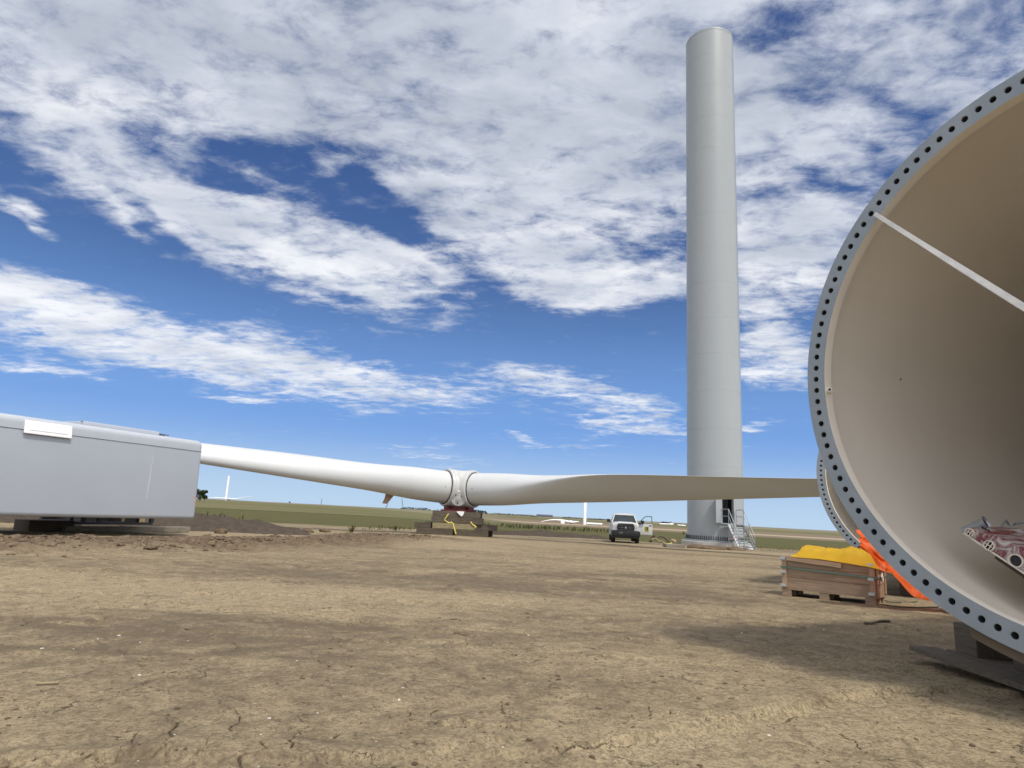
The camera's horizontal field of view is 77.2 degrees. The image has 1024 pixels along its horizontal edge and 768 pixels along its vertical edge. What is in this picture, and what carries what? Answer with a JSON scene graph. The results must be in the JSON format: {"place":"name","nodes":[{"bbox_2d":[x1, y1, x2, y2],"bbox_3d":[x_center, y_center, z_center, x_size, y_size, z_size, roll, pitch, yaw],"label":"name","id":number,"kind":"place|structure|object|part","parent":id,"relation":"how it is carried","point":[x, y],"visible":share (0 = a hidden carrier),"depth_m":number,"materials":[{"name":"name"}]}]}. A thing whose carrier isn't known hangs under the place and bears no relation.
{"place":"outdoors","nodes":[
{"label":"outdoors","id":0,"kind":"place"},
{"bbox_2d":[0,523,1023,767],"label":"ground","id":1,"kind":"structure","parent":0,"point":[174,599],"depth_m":5.29,"materials":[{"name":"soil"}]},
{"bbox_2d":[13,519,74,530],"bbox_3d":[-16.115,4.869,22.102,0.900,0.360,1.450,-3,-13,26],"label":"timber mat","id":2,"kind":"object","parent":1,"relation":"on","point":[38,525],"visible":0.88,"depth_m":21.65,"materials":[{"name":"brown wood"}]},
{"bbox_2d":[36,681,58,684],"bbox_3d":[-2.912,1.875,4.019,0.118,0.017,0.018,7,-12,-21],"label":"stick","id":3,"kind":"object","parent":1,"relation":"on","point":[46,683],"visible":1,"depth_m":4.01,"materials":[{"name":"wood"}]},
{"bbox_2d":[39,517,153,524],"bbox_3d":[-16.515,5.354,25.634,2.010,0.428,3.380,-3,-13,26],"label":"transport frame","id":4,"kind":"object","parent":1,"relation":"on","point":[109,521],"visible":0.52,"depth_m":25.52,"materials":[{"name":"black metal"}]},
{"bbox_2d":[0,413,201,518],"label":"nacelle","id":5,"kind":"object","parent":4,"relation":"on","point":[50,468],"visible":1,"depth_m":20.21,"materials":[{"name":"metal"}]},
{"bbox_2d":[62,526,189,531],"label":"timber beam","id":6,"kind":"structure","parent":1,"relation":"on","point":[129,528],"depth_m":24.07,"materials":[{"name":"brown wood"}]},
{"bbox_2d":[0,513,310,535],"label":"soil heap","id":7,"kind":"object","parent":1,"relation":"on","point":[209,523],"visible":0.44,"depth_m":29.10,"materials":[{"name":"brown soil"}]},
{"bbox_2d":[302,528,313,532],"bbox_3d":[-10.814,7.829,33.977,0.533,0.388,0.546,-8,-16,43],"label":"soil lump","id":8,"kind":"object","parent":7,"relation":"on","point":[308,530],"visible":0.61,"depth_m":33.84,"materials":[{"name":"soil"}]},
{"bbox_2d":[0,532,434,557],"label":"soil clods","id":9,"kind":"object","parent":1,"relation":"on","point":[256,538],"visible":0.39,"depth_m":16.70,"materials":[{"name":"soil"}]},
{"bbox_2d":[214,529,227,533],"bbox_3d":[-12.295,6.255,27.042,0.480,0.314,0.450,3,-11,0],"label":"soil lump","id":10,"kind":"object","parent":1,"relation":"on","point":[221,531],"visible":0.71,"depth_m":26.91,"materials":[{"name":"soil"}]},
{"bbox_2d":[319,529,330,532],"bbox_3d":[-10.334,8.152,35.390,0.648,0.340,0.561,3,-11,0],"label":"soil lump","id":11,"kind":"object","parent":1,"relation":"on","point":[325,530],"visible":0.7,"depth_m":35.24,"materials":[{"name":"soil"}]},
{"bbox_2d":[348,524,356,532],"bbox_3d":[-8.243,7.485,33.068,0.367,0.655,0.420,-5,-14,36],"label":"weed plant","id":12,"kind":"object","parent":1,"relation":"on","point":[351,529],"visible":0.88,"depth_m":33.01,"materials":[{"name":"green plant"}]},
{"bbox_2d":[416,527,453,534],"bbox_3d":[-5.091,9.799,42.603,2.426,0.415,0.988,3,-11,1],"label":"timber mat","id":13,"kind":"object","parent":1,"relation":"on","point":[435,531],"visible":0.85,"depth_m":42.12,"materials":[{"name":"brown wood"}]},
{"bbox_2d":[414,521,432,527],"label":"timber mat","id":14,"kind":"object","parent":13,"relation":"on","point":[423,524],"visible":0.96,"depth_m":42.40,"materials":[{"name":"brown wood"}]},
{"bbox_2d":[432,522,475,529],"bbox_3d":[-3.850,9.524,42.927,2.854,0.352,0.988,3,-11,1],"label":"timber mat","id":15,"kind":"object","parent":13,"relation":"on","point":[456,526],"visible":0.91,"depth_m":42.45,"materials":[{"name":"wood"}]},
{"bbox_2d":[431,516,457,523],"bbox_3d":[-4.507,9.149,43.200,1.806,0.399,0.988,3,-11,-1],"label":"timber mat","id":16,"kind":"object","parent":15,"relation":"on","point":[438,519],"visible":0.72,"depth_m":42.72,"materials":[{"name":"brown wood"}]},
{"bbox_2d":[432,510,481,517],"bbox_3d":[-3.714,8.812,43.328,3.271,0.368,0.988,3,-11,0],"label":"timber mat","id":17,"kind":"object","parent":16,"relation":"on","point":[456,514],"visible":0.96,"depth_m":42.84,"materials":[{"name":"brown wood"}]},
{"bbox_2d":[444,514,455,533],"bbox_3d":[-4.103,9.223,42.334,0.990,1.325,0.351,-4,-13,31],"label":"lashing strap","id":18,"kind":"object","parent":15,"relation":"on","point":[449,523],"visible":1,"depth_m":42.19,"materials":[{"name":"yellow fabric"}]},
{"bbox_2d":[458,517,483,524],"bbox_3d":[-2.774,9.234,43.180,1.668,0.399,0.988,3,-11,1],"label":"timber mat","id":19,"kind":"object","parent":15,"relation":"on","point":[478,521],"visible":0.97,"depth_m":42.70,"materials":[{"name":"brown wood"}]},
{"bbox_2d":[454,529,487,536],"bbox_3d":[-2.695,9.927,42.632,2.236,0.415,0.988,3,-11,0],"label":"timber mat","id":20,"kind":"object","parent":1,"relation":"on","point":[474,533],"visible":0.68,"depth_m":42.15,"materials":[{"name":"brown wood"}]},
{"bbox_2d":[474,524,497,530],"bbox_3d":[-1.856,9.685,43.221,1.764,0.352,0.988,3,-11,0],"label":"timber mat","id":21,"kind":"object","parent":20,"relation":"on","point":[488,527],"visible":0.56,"depth_m":42.74,"materials":[{"name":"brown wood"}]},
{"bbox_2d":[0,538,1023,767],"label":"mud crumbs","id":22,"kind":"object","parent":1,"relation":"on","point":[530,739],"visible":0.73,"depth_m":4.24,"materials":[{"name":"soil"}]},
{"bbox_2d":[34,575,999,766],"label":"pebbles","id":23,"kind":"object","parent":1,"relation":"on","point":[444,674],"visible":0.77,"depth_m":4.33,"materials":[{"name":"stone"}]},
{"bbox_2d":[493,530,608,539],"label":"soil bank","id":24,"kind":"structure","parent":1,"relation":"on","point":[544,533],"depth_m":54.09,"materials":[{"name":"brown soil"}]},
{"bbox_2d":[607,513,651,542],"bbox_3d":[8.724,10.754,47.992,3.295,2.094,5.771,2,-12,7],"label":"pickup truck","id":25,"kind":"object","parent":1,"relation":"on","point":[623,525],"visible":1,"depth_m":45.82,"materials":[{"name":"white paint"}]},
{"bbox_3d":[9.730,10.307,46.740,1.027,1.362,0.275,2,-12,7],"label":"door","id":26,"kind":"part","parent":25,"relation":"part of","materials":[{"name":"white paint"}]},
{"bbox_2d":[687,544,708,548],"bbox_3d":[12.323,10.746,42.327,1.643,0.338,1.146,3,-11,0],"label":"soil pile","id":27,"kind":"object","parent":1,"relation":"on","point":[698,546],"visible":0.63,"depth_m":42.01,"materials":[{"name":"soil"}]},
{"bbox_2d":[681,539,750,547],"bbox_3d":[15.763,12.778,49.613,5.149,1.160,5.149,3,-11,0],"label":"foundation","id":28,"kind":"object","parent":1,"relation":"on","point":[686,542],"visible":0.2,"depth_m":47.59,"materials":[{"name":"concrete"}]},
{"bbox_2d":[685,27,746,542],"bbox_3d":[16.897,-9.429,54.129,4.648,44.219,4.648,9,-13,-29],"label":"tower section","id":29,"kind":"object","parent":28,"relation":"on","point":[714,427],"visible":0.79,"depth_m":52.24,"materials":[{"name":"paint"}]},
{"bbox_2d":[715,499,721,522],"bbox_3d":[15.406,9.101,47.739,0.920,2.416,0.050,14,-16,-43],"label":"door","id":30,"kind":"structure","parent":29,"relation":"in","point":[718,502],"depth_m":47.58,"materials":[{"name":"paint"}]},
{"bbox_2d":[721,509,755,549],"bbox_3d":[16.354,10.524,46.381,1.330,2.872,2.814,4,-12,-7],"label":"access stair","id":31,"kind":"object","parent":29,"relation":"attached to","point":[739,537],"visible":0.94,"depth_m":46.05,"materials":[{"name":"metal"}]},
{"bbox_2d":[705,545,727,549],"bbox_3d":[13.440,10.839,42.396,2.225,0.314,1.060,3,-11,0],"label":"soil pile","id":32,"kind":"object","parent":1,"relation":"on","point":[713,547],"visible":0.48,"depth_m":42.02,"materials":[{"name":"soil"}]},
{"bbox_2d":[727,546,746,550],"bbox_3d":[14.695,10.802,42.011,1.262,0.307,1.033,3,-11,0],"label":"soil pile","id":33,"kind":"object","parent":1,"relation":"on","point":[735,548],"visible":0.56,"depth_m":41.67,"materials":[{"name":"soil"}]},
{"bbox_2d":[758,546,796,550],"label":"weeds","id":34,"kind":"object","parent":1,"relation":"on","point":[775,548],"visible":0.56,"depth_m":48.70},
{"bbox_2d":[780,555,886,604],"bbox_3d":[6.162,3.730,12.280,1.715,0.757,0.861,-6,-15,39],"label":"pallet crate","id":35,"kind":"object","parent":1,"relation":"on","point":[827,580],"visible":0.91,"depth_m":11.98,"materials":[{"name":"brown wood"}]},
{"bbox_2d":[791,545,879,569],"bbox_3d":[6.281,3.288,12.286,1.609,0.374,0.863,-6,-15,39],"label":"yellow tarp","id":36,"kind":"object","parent":35,"relation":"on","point":[855,556],"visible":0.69,"depth_m":11.99,"materials":[{"name":"yellow plastic"}]},
{"bbox_2d":[864,620,890,624],"bbox_3d":[5.072,3.327,8.934,0.658,0.059,0.080,10,-14,-32],"label":"stick","id":37,"kind":"object","parent":1,"relation":"on","point":[871,623],"visible":0.98,"depth_m":8.95,"materials":[{"name":"brown wood"}]},
{"bbox_2d":[899,582,911,595],"bbox_3d":[8.772,4.343,13.690,0.800,0.360,0.700,-5,-14,35],"label":"timber block","id":38,"kind":"object","parent":1,"relation":"on","point":[904,591],"depth_m":13.59,"materials":[{"name":"brown wood"}]},
{"bbox_2d":[816,452,860,548],"bbox_3d":[14.509,3.799,21.235,4.382,4.382,20.000,-5,-14,35],"label":"tower section","id":39,"kind":"object","parent":38,"relation":"on","point":[844,524],"visible":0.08,"depth_m":14.51,"materials":[{"name":"metal"}]},
{"bbox_2d":[880,604,938,607],"bbox_3d":[7.112,3.939,11.344,1.063,0.022,0.280,3,-11,0],"label":"cable","id":40,"kind":"object","parent":1,"relation":"on","point":[910,607],"visible":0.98,"depth_m":11.29,"materials":[{"name":"brown rubber"}]},
{"bbox_2d":[909,645,1023,690],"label":"board","id":41,"kind":"object","parent":1,"relation":"on","point":[1006,677],"visible":1,"depth_m":5.52,"materials":[{"name":"wood"}]},
{"bbox_2d":[946,649,1023,675],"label":"board","id":42,"kind":"object","parent":1,"relation":"on","point":[1004,664],"visible":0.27,"depth_m":5.67,"materials":[{"name":"wood"}]},
{"bbox_2d":[953,622,1012,659],"bbox_3d":[4.410,2.403,6.011,0.320,0.270,0.320,2,-11,3],"label":"timber block","id":43,"kind":"object","parent":42,"relation":"on","point":[966,643],"depth_m":5.94,"materials":[{"name":"wood"}]},
{"bbox_2d":[1013,659,1023,670],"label":"timber block","id":44,"kind":"object","parent":42,"relation":"on","point":[1018,665],"depth_m":5.39,"materials":[{"name":"wood"}]},
{"bbox_2d":[0,0,1023,530],"label":"sky","id":45,"kind":"structure","parent":0,"point":[442,235],"materials":[{"name":"blue"}]},
{"bbox_2d":[195,498,850,549],"bbox_3d":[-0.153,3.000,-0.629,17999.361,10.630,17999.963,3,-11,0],"label":"field","id":46,"kind":"structure","parent":0,"point":[376,517],"depth_m":149.48,"materials":[{"name":"green plant"}]},
{"bbox_2d":[196,489,207,500],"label":"tree","id":47,"kind":"object","parent":46,"relation":"on","point":[201,494],"visible":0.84,"depth_m":293.12,"materials":[{"name":"green plant"}]},
{"bbox_2d":[224,476,229,499],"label":"turbine tower","id":48,"kind":"structure","parent":46,"relation":"on","point":[227,487],"depth_m":1502.83,"materials":[{"name":"metal"}]},
{"bbox_2d":[211,496,252,499],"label":"rotor","id":49,"kind":"object","parent":46,"relation":"on","point":[231,498],"visible":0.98,"depth_m":1466.60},
{"bbox_2d":[400,507,430,510],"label":"tree belt","id":50,"kind":"object","parent":46,"relation":"on","point":[412,508],"visible":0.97,"depth_m":2253.25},
{"bbox_2d":[474,509,487,513],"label":"tree belt","id":51,"kind":"object","parent":46,"relation":"on","point":[482,511],"visible":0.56,"depth_m":2252.69,"materials":[{"name":"green plant"}]},
{"bbox_2d":[362,521,608,532],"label":"weeds","id":52,"kind":"object","parent":46,"relation":"on","point":[541,527],"visible":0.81,"depth_m":72.48,"materials":[{"name":"green plant"}]},
{"bbox_2d":[494,513,535,516],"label":"tree belt","id":53,"kind":"object","parent":46,"relation":"on","point":[516,514],"visible":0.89,"depth_m":2251.71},
{"bbox_2d":[536,514,552,516],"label":"barn","id":54,"kind":"structure","parent":46,"relation":"on","point":[540,515],"depth_m":2533.58,"materials":[{"name":"grey metal"}]},
{"bbox_2d":[541,519,578,523],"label":"rotor","id":55,"kind":"object","parent":46,"relation":"on","point":[570,521],"visible":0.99,"depth_m":795.54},
{"bbox_2d":[583,503,586,524],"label":"turbine tower","id":56,"kind":"structure","parent":46,"relation":"on","point":[584,514],"depth_m":822.56,"materials":[{"name":"metal"}]},
{"bbox_2d":[586,523,601,524],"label":"tower section","id":57,"kind":"object","parent":46,"relation":"on","point":[594,523],"visible":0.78,"depth_m":811.01,"materials":[{"name":"white metal"}]},
{"bbox_2d":[663,543,684,548],"bbox_3d":[10.369,10.389,41.079,1.200,0.240,0.900,3,-11,0],"label":"concrete block","id":58,"kind":"object","parent":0,"point":[674,545],"depth_m":40.65,"materials":[{"name":"beige concrete"}]},
{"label":"timber mat","id":59,"kind":"object","parent":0,"visible":0},
{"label":"timber mat","id":60,"kind":"object","parent":59,"relation":"on","visible":0},
{"bbox_2d":[440,505,476,511],"bbox_3d":[-3.682,8.680,44.630,2.350,0.400,2.250,3,-11,0],"label":"rotor stand","id":61,"kind":"object","parent":60,"relation":"on","point":[457,508],"visible":0.81,"depth_m":43.73,"materials":[{"name":"red metal"}]},
{"bbox_2d":[200,443,819,507],"bbox_3d":[-3.466,8.737,55.790,78.931,4.232,70.092,3,-11,0],"label":"rotor","id":62,"kind":"object","parent":61,"relation":"on","point":[468,489],"visible":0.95,"depth_m":39.14,"materials":[{"name":"white plastic"}]},
{"bbox_3d":[5.235,2.430,5.510,0.300,0.300,1.500,2,-11,3],"label":"timber block","id":63,"kind":"object","parent":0,"visible":0},
{"bbox_2d":[808,70,1023,652],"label":"tower section","id":64,"kind":"object","parent":63,"relation":"on","point":[916,376],"visible":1,"depth_m":6.39,"materials":[{"name":"metal"}]},
{"bbox_2d":[856,529,930,600],"bbox_3d":[7.153,3.154,11.058,2.500,1.155,0.520,3,-11,0],"label":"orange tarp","id":65,"kind":"object","parent":64,"relation":"hanging from","point":[882,563],"visible":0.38,"depth_m":10.92,"materials":[{"name":"orange fabric"}]},
{"bbox_2d":[961,516,1023,577],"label":"wrapped bundle","id":66,"kind":"object","parent":64,"relation":"in","point":[1005,545],"visible":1,"depth_m":5.32,"materials":[{"name":"paint"}]},
{"bbox_2d":[969,626,1023,663],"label":"saddle","id":67,"kind":"object","parent":64,"relation":"attached to","point":[1016,655],"visible":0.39,"depth_m":4.59,"materials":[{"name":"brown wood"}]}
]}

